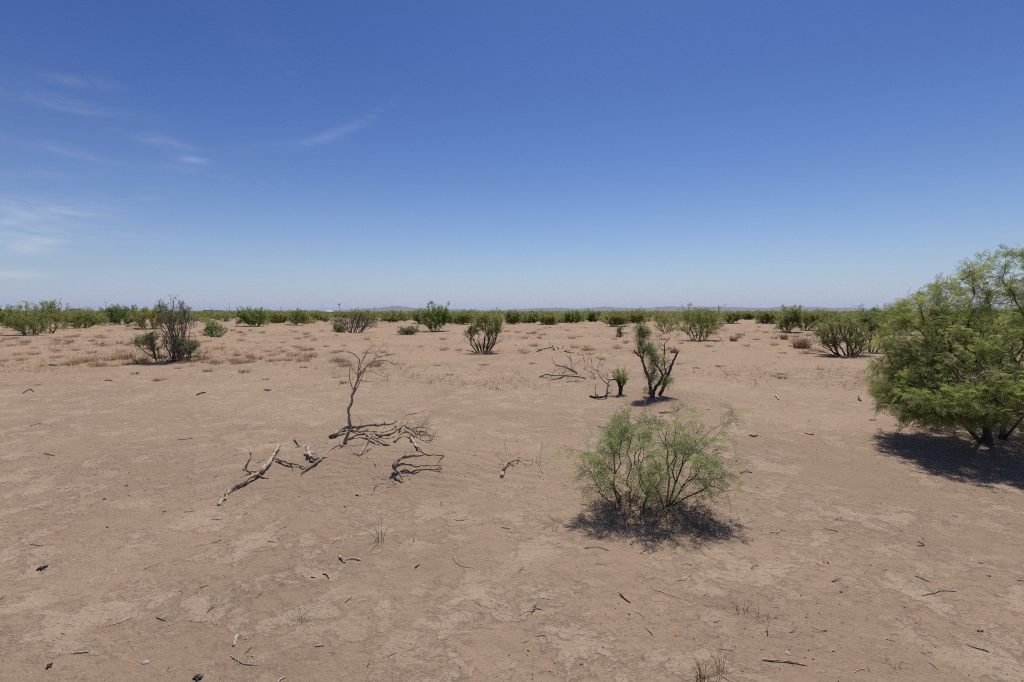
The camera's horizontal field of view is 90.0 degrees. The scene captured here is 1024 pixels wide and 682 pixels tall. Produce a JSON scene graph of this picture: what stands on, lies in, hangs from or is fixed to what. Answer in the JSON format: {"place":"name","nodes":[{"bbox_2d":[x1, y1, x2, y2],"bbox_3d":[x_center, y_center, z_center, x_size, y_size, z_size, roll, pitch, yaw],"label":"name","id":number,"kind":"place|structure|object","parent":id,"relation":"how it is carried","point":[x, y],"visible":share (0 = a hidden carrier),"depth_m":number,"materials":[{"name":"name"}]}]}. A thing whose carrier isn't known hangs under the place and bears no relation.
{"place":"outdoors","nodes":[
{"label":"outdoors","id":0,"kind":"place"},
{"bbox_2d":[0,311,1023,681],"bbox_3d":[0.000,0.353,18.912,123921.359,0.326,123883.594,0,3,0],"label":"ground","id":1,"kind":"structure","parent":0,"point":[808,495],"depth_m":3.63,"materials":[{"name":"soil"}]},
{"bbox_2d":[0,304,23,325],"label":"desert shrub","id":2,"kind":"object","parent":1,"relation":"on","point":[2,316],"visible":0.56,"depth_m":53.19,"materials":[{"name":"green plant"}]},
{"bbox_2d":[2,300,56,334],"bbox_3d":[-29.211,-1.321,31.009,2.824,2.373,2.553,0,3,0],"label":"desert shrub","id":3,"kind":"object","parent":1,"relation":"on","point":[29,323],"visible":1,"depth_m":30.77,"materials":[{"name":"green plant"}]},
{"bbox_2d":[23,299,70,333],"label":"desert shrub","id":4,"kind":"object","parent":1,"relation":"on","point":[55,311],"visible":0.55,"depth_m":33.82,"materials":[{"name":"green plant"}]},
{"bbox_2d":[67,356,93,363],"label":"dry grass tuft","id":5,"kind":"object","parent":1,"relation":"on","point":[71,360],"visible":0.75,"depth_m":14.44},
{"bbox_2d":[57,306,110,327],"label":"desert shrub","id":6,"kind":"object","parent":1,"relation":"on","point":[76,317],"visible":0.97,"depth_m":45.63,"materials":[{"name":"green plant"}]},
{"bbox_2d":[65,354,109,361],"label":"dry grass tuft","id":7,"kind":"object","parent":1,"relation":"on","point":[91,360],"visible":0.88,"depth_m":14.71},
{"bbox_2d":[87,308,109,322],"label":"desert shrub","id":8,"kind":"object","parent":1,"relation":"on","point":[100,313],"visible":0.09,"depth_m":65.97,"materials":[{"name":"green plant"}]},
{"bbox_2d":[92,355,117,360],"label":"dry grass tuft","id":9,"kind":"object","parent":1,"relation":"on","point":[114,358],"visible":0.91,"depth_m":14.85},
{"bbox_2d":[97,303,140,323],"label":"desert shrub","id":10,"kind":"object","parent":1,"relation":"on","point":[114,316],"visible":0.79,"depth_m":55.23,"materials":[{"name":"green plant"}]},
{"bbox_2d":[111,351,139,359],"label":"dry grass tuft","id":11,"kind":"object","parent":1,"relation":"on","point":[132,355],"visible":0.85,"depth_m":15.10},
{"bbox_2d":[128,356,152,362],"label":"dry grass tuft","id":12,"kind":"object","parent":1,"relation":"on","point":[137,361],"visible":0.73,"depth_m":14.47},
{"bbox_2d":[123,306,169,328],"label":"desert shrub","id":13,"kind":"object","parent":1,"relation":"on","point":[150,315],"visible":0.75,"depth_m":44.07,"materials":[{"name":"green plant"}]},
{"bbox_2d":[129,330,168,362],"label":"desert shrub","id":14,"kind":"object","parent":1,"relation":"on","point":[149,339],"visible":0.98,"depth_m":14.45,"materials":[{"name":"green plant"}]},
{"bbox_2d":[164,356,185,361],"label":"dry grass tuft","id":15,"kind":"object","parent":1,"relation":"on","point":[170,359],"visible":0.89,"depth_m":14.61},
{"bbox_2d":[154,295,197,360],"bbox_3d":[-9.698,-0.350,14.707,1.296,2.022,0.906,2,4,29],"label":"grey bush","id":16,"kind":"object","parent":1,"relation":"on","point":[173,337],"visible":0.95,"depth_m":14.65,"materials":[{"name":"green plant"}]},
{"bbox_2d":[168,335,202,359],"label":"desert shrub","id":17,"kind":"object","parent":1,"relation":"on","point":[190,349],"visible":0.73,"depth_m":14.82,"materials":[{"name":"green plant"}]},
{"bbox_2d":[173,356,205,362],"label":"dry grass tuft","id":18,"kind":"object","parent":1,"relation":"on","point":[193,360],"visible":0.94,"depth_m":14.43,"materials":[{"name":"plant"}]},
{"bbox_2d":[186,317,197,327],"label":"desert shrub","id":19,"kind":"object","parent":1,"relation":"on","point":[194,320],"visible":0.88,"depth_m":47.58,"materials":[{"name":"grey plant"}]},
{"bbox_2d":[192,674,203,681],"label":"root scrap","id":20,"kind":"object","parent":1,"relation":"on","point":[196,677],"visible":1,"depth_m":2.10,"materials":[{"name":"brown wood"}]},
{"bbox_2d":[199,316,218,322],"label":"distant shrub","id":21,"kind":"object","parent":1,"relation":"on","point":[207,318],"visible":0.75,"depth_m":65.25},
{"bbox_2d":[198,320,228,336],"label":"desert shrub","id":22,"kind":"object","parent":1,"relation":"on","point":[211,329],"visible":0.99,"depth_m":28.65,"materials":[{"name":"green plant"}]},
{"bbox_2d":[212,311,224,319],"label":"distant shrub","id":23,"kind":"object","parent":1,"relation":"on","point":[217,315],"visible":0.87,"depth_m":88.80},
{"bbox_2d":[217,493,227,505],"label":"fallen branch","id":24,"kind":"object","parent":1,"relation":"on","point":[220,501],"visible":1,"depth_m":4.00,"materials":[{"name":"brown wood"}]},
{"bbox_2d":[218,314,233,321],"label":"distant shrub","id":25,"kind":"object","parent":1,"relation":"on","point":[227,319],"visible":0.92,"depth_m":78.01,"materials":[{"name":"grey plant"}]},
{"bbox_2d":[221,309,236,318],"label":"distant shrub","id":26,"kind":"object","parent":1,"relation":"on","point":[229,315],"visible":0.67,"depth_m":104.32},
{"bbox_2d":[233,633,238,646],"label":"twig","id":27,"kind":"object","parent":1,"relation":"on","point":[235,639],"visible":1,"depth_m":2.33,"materials":[{"name":"brown wood"}]},
{"bbox_2d":[227,357,254,363],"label":"dry grass tuft","id":28,"kind":"object","parent":1,"relation":"on","point":[242,360],"visible":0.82,"depth_m":14.44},
{"bbox_2d":[230,655,260,664],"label":"twig","id":29,"kind":"object","parent":1,"relation":"on","point":[242,662],"visible":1,"depth_m":2.19,"materials":[{"name":"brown wood"}]},
{"bbox_2d":[224,444,280,494],"bbox_3d":[-2.365,1.108,4.856,0.306,0.208,1.446,-1,3,-15],"label":"fallen log","id":30,"kind":"object","parent":1,"relation":"on","point":[263,468],"visible":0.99,"depth_m":4.51,"materials":[{"name":"brown wood"}]},
{"bbox_2d":[235,306,270,326],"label":"desert shrub","id":31,"kind":"object","parent":1,"relation":"on","point":[248,317],"visible":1,"depth_m":51.45,"materials":[{"name":"green plant"}]},
{"bbox_2d":[266,309,290,322],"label":"desert shrub","id":32,"kind":"object","parent":1,"relation":"on","point":[278,317],"visible":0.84,"depth_m":63.83,"materials":[{"name":"green plant"}]},
{"bbox_2d":[275,458,303,466],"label":"fallen branch","id":33,"kind":"object","parent":1,"relation":"on","point":[285,461],"visible":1,"depth_m":4.64,"materials":[{"name":"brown wood"}]},
{"bbox_2d":[286,308,309,324],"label":"desert shrub","id":34,"kind":"object","parent":1,"relation":"on","point":[298,315],"visible":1,"depth_m":55.02,"materials":[{"name":"green plant"}]},
{"bbox_2d":[290,355,322,361],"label":"dry grass tuft","id":35,"kind":"object","parent":1,"relation":"on","point":[300,360],"visible":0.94,"depth_m":15.05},
{"bbox_2d":[296,351,318,357],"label":"dry grass tuft","id":36,"kind":"object","parent":1,"relation":"on","point":[311,355],"visible":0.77,"depth_m":16.13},
{"bbox_2d":[305,316,320,322],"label":"distant shrub","id":37,"kind":"object","parent":1,"relation":"on","point":[312,320],"visible":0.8,"depth_m":65.05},
{"bbox_2d":[301,443,339,473],"bbox_3d":[-1.907,1.102,4.999,0.287,0.161,1.270,-1,3,-12],"label":"gnarled stub","id":38,"kind":"object","parent":1,"relation":"on","point":[316,459],"visible":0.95,"depth_m":4.65,"materials":[{"name":"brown wood"}]},
{"bbox_2d":[309,311,332,320],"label":"desert shrub","id":39,"kind":"object","parent":1,"relation":"on","point":[317,315],"visible":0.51,"depth_m":77.54,"materials":[{"name":"green plant"}]},
{"bbox_2d":[319,312,330,321],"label":"distant shrub","id":40,"kind":"object","parent":1,"relation":"on","point":[325,318],"visible":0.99,"depth_m":69.69,"materials":[{"name":"plant"}]},
{"bbox_2d":[328,424,348,437],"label":"fallen branch","id":41,"kind":"object","parent":1,"relation":"on","point":[337,431],"visible":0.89,"depth_m":6.11,"materials":[{"name":"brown wood"}]},
{"bbox_2d":[331,322,346,332],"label":"desert shrub","id":42,"kind":"object","parent":1,"relation":"on","point":[338,329],"visible":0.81,"depth_m":36.44,"materials":[{"name":"green plant"}]},
{"bbox_2d":[329,309,379,332],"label":"dead thicket","id":43,"kind":"object","parent":1,"relation":"on","point":[364,326],"visible":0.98,"depth_m":35.95,"materials":[{"name":"grey plant"}]},
{"bbox_2d":[345,307,377,325],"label":"desert shrub","id":44,"kind":"object","parent":1,"relation":"on","point":[351,316],"visible":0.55,"depth_m":48.39,"materials":[{"name":"green plant"}]},
{"bbox_2d":[353,437,375,455],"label":"fallen branch","id":45,"kind":"object","parent":1,"relation":"on","point":[361,453],"visible":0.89,"depth_m":4.76,"materials":[{"name":"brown wood"}]},
{"bbox_2d":[329,336,401,443],"bbox_3d":[-1.704,0.556,5.847,0.928,1.258,0.630,1,3,10],"label":"dead tree","id":46,"kind":"object","parent":1,"relation":"on","point":[359,374],"visible":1,"depth_m":5.74,"materials":[{"name":"brown wood"}]},
{"bbox_2d":[336,511,397,543],"bbox_3d":[-0.924,1.209,3.299,0.311,0.194,0.279,2,4,32],"label":"dry grass tuft","id":47,"kind":"object","parent":1,"relation":"on","point":[376,531],"visible":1,"depth_m":3.29,"materials":[{"name":"brown plant"}]},
{"bbox_2d":[348,432,390,445],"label":"fallen branch","id":48,"kind":"object","parent":1,"relation":"on","point":[374,438],"visible":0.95,"depth_m":5.84,"materials":[{"name":"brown wood"}]},
{"bbox_2d":[351,415,397,432],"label":"fallen branch","id":49,"kind":"object","parent":1,"relation":"on","point":[366,425],"visible":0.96,"depth_m":6.30,"materials":[{"name":"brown wood"}]},
{"bbox_2d":[363,359,389,366],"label":"dry grass tuft","id":50,"kind":"object","parent":1,"relation":"on","point":[372,364],"visible":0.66,"depth_m":13.71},
{"bbox_2d":[378,310,406,321],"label":"desert shrub","id":51,"kind":"object","parent":1,"relation":"on","point":[393,316],"visible":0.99,"depth_m":69.18,"materials":[{"name":"green plant"}]},
{"bbox_2d":[365,409,426,436],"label":"fallen branch","id":52,"kind":"object","parent":1,"relation":"on","point":[389,434],"visible":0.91,"depth_m":6.08,"materials":[{"name":"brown wood"}]},
{"bbox_2d":[396,325,420,334],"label":"desert shrub","id":53,"kind":"object","parent":1,"relation":"on","point":[408,330],"visible":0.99,"depth_m":33.06,"materials":[{"name":"green plant"}]},
{"bbox_2d":[393,410,441,442],"bbox_3d":[-1.051,1.055,5.837,0.609,0.378,1.445,0,3,0],"label":"twig heap","id":54,"kind":"object","parent":1,"relation":"on","point":[409,432],"visible":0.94,"depth_m":6.00,"materials":[{"name":"brown wood"}]},
{"bbox_2d":[410,435,424,452],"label":"fallen branch","id":55,"kind":"object","parent":1,"relation":"on","point":[414,442],"visible":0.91,"depth_m":5.11,"materials":[{"name":"brown wood"}]},
{"bbox_2d":[392,451,443,479],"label":"dead branch","id":56,"kind":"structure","parent":1,"relation":"on","point":[395,464],"depth_m":4.41,"materials":[{"name":"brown wood"}]},
{"bbox_2d":[410,307,430,323],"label":"desert shrub","id":57,"kind":"object","parent":1,"relation":"on","point":[416,318],"visible":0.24,"depth_m":56.59,"materials":[{"name":"green plant"}]},
{"bbox_2d":[418,301,457,330],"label":"desert shrub","id":58,"kind":"object","parent":1,"relation":"on","point":[428,319],"visible":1,"depth_m":38.05,"materials":[{"name":"green plant"}]},
{"bbox_2d":[450,308,475,324],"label":"desert shrub","id":59,"kind":"object","parent":1,"relation":"on","point":[463,317],"visible":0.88,"depth_m":59.82,"materials":[{"name":"green plant"}]},
{"bbox_2d":[461,307,504,352],"bbox_3d":[-1.051,-0.314,18.465,1.529,1.852,1.498,3,5,44],"label":"mesquite bush","id":60,"kind":"object","parent":1,"relation":"on","point":[490,329],"visible":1,"depth_m":18.34,"materials":[{"name":"green plant"}]},
{"bbox_2d":[7,310,998,317],"bbox_3d":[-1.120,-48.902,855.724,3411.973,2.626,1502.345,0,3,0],"label":"scrub","id":61,"kind":"object","parent":1,"relation":"on","point":[334,314],"visible":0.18,"depth_m":115.71,"materials":[{"name":"green plant"}]},
{"bbox_2d":[0,322,1023,391],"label":"dry grass","id":62,"kind":"structure","parent":1,"relation":"on","point":[299,350],"depth_m":15.83,"materials":[{"name":"plant"}]},
{"bbox_2d":[1,347,1023,681],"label":"ground litter","id":63,"kind":"object","parent":1,"relation":"on","point":[563,485],"visible":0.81,"depth_m":4.78,"materials":[{"name":"wood"}]},
{"bbox_2d":[503,309,521,323],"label":"desert shrub","id":64,"kind":"object","parent":1,"relation":"on","point":[514,316],"visible":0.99,"depth_m":61.27,"materials":[{"name":"green plant"}]},
{"bbox_2d":[499,438,533,476],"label":"broken branch","id":65,"kind":"object","parent":1,"relation":"on","point":[502,474],"visible":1,"depth_m":4.63,"materials":[{"name":"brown wood"}]},
{"bbox_2d":[523,311,540,322],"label":"desert shrub","id":66,"kind":"object","parent":1,"relation":"on","point":[532,318],"visible":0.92,"depth_m":61.51,"materials":[{"name":"green plant"}]},
{"bbox_2d":[535,439,551,472],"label":"dry weed","id":67,"kind":"object","parent":1,"relation":"on","point":[543,457],"visible":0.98,"depth_m":4.74,"materials":[{"name":"brown plant"}]},
{"bbox_2d":[538,312,558,324],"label":"desert shrub","id":68,"kind":"object","parent":1,"relation":"on","point":[548,319],"visible":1,"depth_m":57.87,"materials":[{"name":"green plant"}]},
{"bbox_2d":[539,373,584,379],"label":"fallen branch","id":69,"kind":"object","parent":1,"relation":"on","point":[560,375],"visible":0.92,"depth_m":11.82,"materials":[{"name":"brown wood"}]},
{"bbox_2d":[556,310,574,322],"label":"distant shrub","id":70,"kind":"object","parent":1,"relation":"on","point":[562,321],"visible":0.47,"depth_m":65.59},
{"bbox_2d":[551,352,581,373],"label":"fallen branch","id":71,"kind":"object","parent":1,"relation":"on","point":[571,369],"visible":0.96,"depth_m":12.38,"materials":[{"name":"grey wood"}]},
{"bbox_2d":[562,310,585,322],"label":"desert shrub","id":72,"kind":"object","parent":1,"relation":"on","point":[576,317],"visible":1,"depth_m":64.24,"materials":[{"name":"green plant"}]},
{"bbox_2d":[582,310,603,321],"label":"desert shrub","id":73,"kind":"object","parent":1,"relation":"on","point":[591,316],"visible":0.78,"depth_m":72.30,"materials":[{"name":"green plant"}]},
{"bbox_2d":[583,355,611,380],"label":"fallen branch","id":74,"kind":"object","parent":1,"relation":"on","point":[596,370],"visible":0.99,"depth_m":12.43,"materials":[{"name":"grey wood"}]},
{"bbox_2d":[589,380,611,398],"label":"fallen branch","id":75,"kind":"object","parent":1,"relation":"on","point":[601,397],"visible":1,"depth_m":8.60,"materials":[{"name":"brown wood"}]},
{"bbox_2d":[600,310,630,325],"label":"desert shrub","id":76,"kind":"object","parent":1,"relation":"on","point":[616,318],"visible":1,"depth_m":50.54,"materials":[{"name":"green plant"}]},
{"bbox_2d":[614,326,624,336],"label":"desert shrub","id":77,"kind":"object","parent":1,"relation":"on","point":[620,332],"visible":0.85,"depth_m":30.75,"materials":[{"name":"green plant"}]},
{"bbox_2d":[610,366,630,394],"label":"desert shrub","id":78,"kind":"object","parent":1,"relation":"on","point":[620,379],"visible":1,"depth_m":8.76,"materials":[{"name":"plant"}]},
{"bbox_2d":[626,309,645,322],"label":"desert shrub","id":79,"kind":"object","parent":1,"relation":"on","point":[637,317],"visible":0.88,"depth_m":61.39,"materials":[{"name":"green plant"}]},
{"bbox_2d":[635,306,648,319],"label":"distant shrub","id":80,"kind":"object","parent":1,"relation":"on","point":[647,313],"visible":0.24,"depth_m":87.59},
{"bbox_2d":[549,393,750,530],"bbox_3d":[0.988,0.842,3.702,1.448,0.882,0.802,0,3,0],"label":"mesquite bush","id":81,"kind":"object","parent":1,"relation":"on","point":[650,473],"visible":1,"depth_m":3.68,"materials":[{"name":"green plant"}]},
{"bbox_2d":[630,321,679,396],"bbox_3d":[2.411,0.311,8.554,0.878,1.316,0.501,0,3,0],"label":"mesquite bush","id":82,"kind":"object","parent":1,"relation":"on","point":[653,358],"visible":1,"depth_m":8.50,"materials":[{"name":"green plant"}]},
{"bbox_2d":[651,307,666,321],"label":"distant shrub","id":83,"kind":"object","parent":1,"relation":"on","point":[656,314],"visible":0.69,"depth_m":71.90,"materials":[{"name":"plant"}]},
{"bbox_2d":[652,310,680,333],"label":"desert shrub","id":84,"kind":"object","parent":1,"relation":"on","point":[666,321],"visible":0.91,"depth_m":34.16,"materials":[{"name":"green plant"}]},
{"bbox_2d":[666,347,682,352],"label":"dry grass clump","id":85,"kind":"object","parent":1,"relation":"on","point":[673,351],"visible":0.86,"depth_m":18.61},
{"bbox_2d":[671,301,728,340],"bbox_3d":[10.159,-1.026,27.753,3.200,2.346,2.707,0,3,0],"label":"desert shrub","id":86,"kind":"object","parent":1,"relation":"on","point":[706,320],"visible":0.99,"depth_m":27.45,"materials":[{"name":"green plant"}]},
{"bbox_2d":[683,654,723,681],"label":"dry grass tuft","id":87,"kind":"object","parent":1,"relation":"on","point":[701,675],"visible":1,"depth_m":2.07,"materials":[{"name":"plant"}]},
{"bbox_2d":[678,634,762,681],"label":"dry grass tuft","id":88,"kind":"object","parent":1,"relation":"on","point":[718,669],"visible":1,"depth_m":2.11,"materials":[{"name":"plant"}]},
{"bbox_2d":[720,310,742,322],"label":"desert shrub","id":89,"kind":"object","parent":1,"relation":"on","point":[733,317],"visible":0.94,"depth_m":63.24,"materials":[{"name":"green plant"}]},
{"bbox_2d":[724,335,743,341],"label":"dry grass clump","id":90,"kind":"object","parent":1,"relation":"on","point":[733,339],"visible":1,"depth_m":26.50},
{"bbox_2d":[717,594,761,614],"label":"dry grass tuft","id":91,"kind":"object","parent":1,"relation":"on","point":[742,605],"visible":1,"depth_m":2.54,"materials":[{"name":"brown plant"}]},
{"bbox_2d":[740,311,756,319],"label":"desert shrub","id":92,"kind":"object","parent":1,"relation":"on","point":[747,315],"visible":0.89,"depth_m":90.30,"materials":[{"name":"green plant"}]},
{"bbox_2d":[754,308,778,323],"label":"desert shrub","id":93,"kind":"object","parent":1,"relation":"on","point":[767,317],"visible":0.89,"depth_m":60.47,"materials":[{"name":"green plant"}]},
{"bbox_2d":[749,602,787,626],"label":"dry grass tuft","id":94,"kind":"object","parent":1,"relation":"on","point":[764,615],"visible":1,"depth_m":2.48,"materials":[{"name":"brown plant"}]},
{"bbox_2d":[774,333,790,339],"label":"dry grass clump","id":95,"kind":"object","parent":1,"relation":"on","point":[783,338],"visible":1,"depth_m":27.45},
{"bbox_2d":[762,658,807,665],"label":"twig","id":96,"kind":"object","parent":1,"relation":"on","point":[763,659],"visible":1,"depth_m":2.18,"materials":[{"name":"brown wood"}]},
{"bbox_2d":[772,304,803,331],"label":"desert shrub","id":97,"kind":"object","parent":1,"relation":"on","point":[793,315],"visible":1,"depth_m":35.81,"materials":[{"name":"green plant"}]},
{"bbox_2d":[782,335,816,348],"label":"dry grass clump","id":98,"kind":"object","parent":1,"relation":"on","point":[802,345],"visible":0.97,"depth_m":20.88,"materials":[{"name":"plant"}]},
{"bbox_2d":[794,308,821,329],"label":"desert shrub","id":99,"kind":"object","parent":1,"relation":"on","point":[808,317],"visible":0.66,"depth_m":37.89,"materials":[{"name":"green plant"}]},
{"bbox_2d":[812,309,844,322],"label":"desert shrub","id":100,"kind":"object","parent":1,"relation":"on","point":[832,316],"visible":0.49,"depth_m":60.05,"materials":[{"name":"green plant"}]},
{"bbox_2d":[808,307,876,355],"bbox_3d":[11.146,-0.252,17.224,2.131,1.773,1.579,1,3,18],"label":"mesquite bush","id":101,"kind":"object","parent":1,"relation":"on","point":[832,341],"visible":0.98,"depth_m":17.10,"materials":[{"name":"green plant"}]},
{"bbox_2d":[849,307,872,319],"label":"distant shrub","id":102,"kind":"object","parent":1,"relation":"on","point":[860,312],"visible":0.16,"depth_m":66.66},
{"bbox_2d":[854,303,891,351],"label":"mesquite bush","id":103,"kind":"object","parent":1,"relation":"on","point":[873,328],"visible":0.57,"depth_m":18.46,"materials":[{"name":"green plant"}]},
{"bbox_2d":[879,310,930,333],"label":"desert shrub","id":104,"kind":"object","parent":1,"relation":"on","point":[898,324],"visible":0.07,"depth_m":31.73,"materials":[{"name":"green plant"}]},
{"bbox_2d":[921,590,955,595],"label":"twig","id":105,"kind":"object","parent":1,"relation":"on","point":[938,591],"visible":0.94,"depth_m":2.75,"materials":[{"name":"brown wood"}]},
{"bbox_2d":[858,240,1023,444],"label":"mesquite tree","id":106,"kind":"object","parent":1,"relation":"on","point":[1001,394],"visible":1,"depth_m":5.54,"materials":[{"name":"green plant"}]},
{"bbox_2d":[0,0,1023,309],"label":"sky","id":107,"kind":"structure","parent":0,"point":[209,154],"materials":[{"name":"blue"}]},
{"bbox_2d":[15,306,1009,310],"bbox_3d":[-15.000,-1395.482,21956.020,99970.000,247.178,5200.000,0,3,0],"label":"mountains","id":108,"kind":"structure","parent":0,"point":[603,308],"depth_m":21054.18,"materials":[{"name":"stone"}]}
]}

